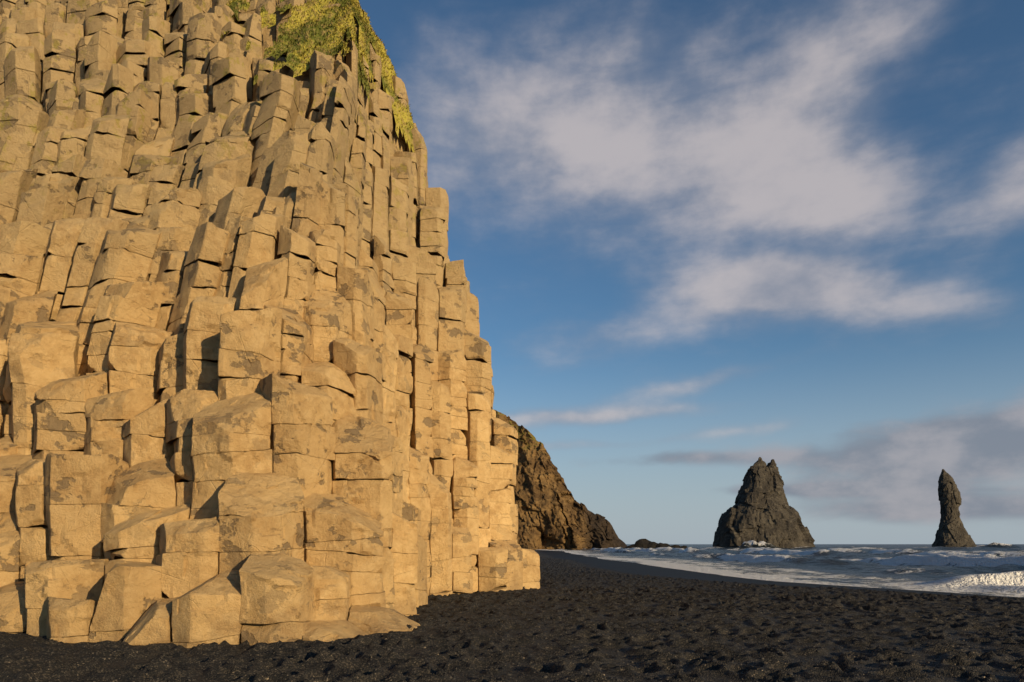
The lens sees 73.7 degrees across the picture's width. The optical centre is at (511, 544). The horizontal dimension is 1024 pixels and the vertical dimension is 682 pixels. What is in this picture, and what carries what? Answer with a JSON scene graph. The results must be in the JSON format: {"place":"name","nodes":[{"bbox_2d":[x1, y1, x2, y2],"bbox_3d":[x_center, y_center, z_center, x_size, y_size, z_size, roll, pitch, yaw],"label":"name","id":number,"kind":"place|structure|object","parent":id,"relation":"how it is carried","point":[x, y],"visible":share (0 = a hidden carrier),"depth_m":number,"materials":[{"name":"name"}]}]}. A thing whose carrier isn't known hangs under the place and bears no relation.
{"place":"outdoors","nodes":[
{"label":"outdoors","id":0,"kind":"place"},
{"bbox_2d":[0,0,539,647],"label":"basalt cliff","id":1,"kind":"structure","parent":0,"point":[246,376],"depth_m":16.66,"materials":[{"name":"beige stone"}]},
{"bbox_2d":[0,550,1023,681],"bbox_3d":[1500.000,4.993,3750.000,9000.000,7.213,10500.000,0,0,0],"label":"beach","id":2,"kind":"structure","parent":0,"point":[577,578],"depth_m":10.80,"materials":[{"name":"black sand"}]},
{"bbox_2d":[33,589,1023,681],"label":"pebbles","id":3,"kind":"object","parent":2,"relation":"on","point":[660,679],"visible":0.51,"depth_m":9.28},
{"bbox_2d":[493,409,626,549],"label":"headland","id":4,"kind":"structure","parent":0,"point":[553,514],"depth_m":305.37,"materials":[{"name":"brown stone"}]},
{"bbox_2d":[359,0,1023,543],"label":"sky","id":5,"kind":"structure","parent":0,"point":[697,241],"materials":[{"name":"blue"}]},
{"bbox_2d":[550,540,1023,597],"bbox_3d":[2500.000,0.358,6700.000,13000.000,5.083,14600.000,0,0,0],"label":"sea","id":6,"kind":"structure","parent":0,"point":[995,569],"depth_m":74.23,"materials":[{"name":"liquid"}]},
{"bbox_2d":[634,539,650,548],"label":"shore rock","id":7,"kind":"object","parent":6,"relation":"in","point":[641,543],"visible":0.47,"depth_m":286.06,"materials":[{"name":"grey stone"}]},
{"bbox_2d":[647,542,657,547],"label":"shore rock","id":8,"kind":"object","parent":6,"relation":"in","point":[652,545],"visible":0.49,"depth_m":285.15,"materials":[{"name":"grey stone"}]},
{"bbox_2d":[656,543,669,547],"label":"shore rock","id":9,"kind":"object","parent":6,"relation":"in","point":[658,545],"visible":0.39,"depth_m":284.46,"materials":[{"name":"grey stone"}]},
{"bbox_2d":[713,457,814,547],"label":"sea stack","id":10,"kind":"object","parent":6,"relation":"in","point":[761,509],"visible":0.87,"depth_m":389.18,"materials":[{"name":"grey stone"}]},
{"bbox_2d":[932,469,976,546],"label":"sea stack","id":11,"kind":"object","parent":6,"relation":"in","point":[951,531],"visible":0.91,"depth_m":445.88,"materials":[{"name":"grey stone"}]}
]}

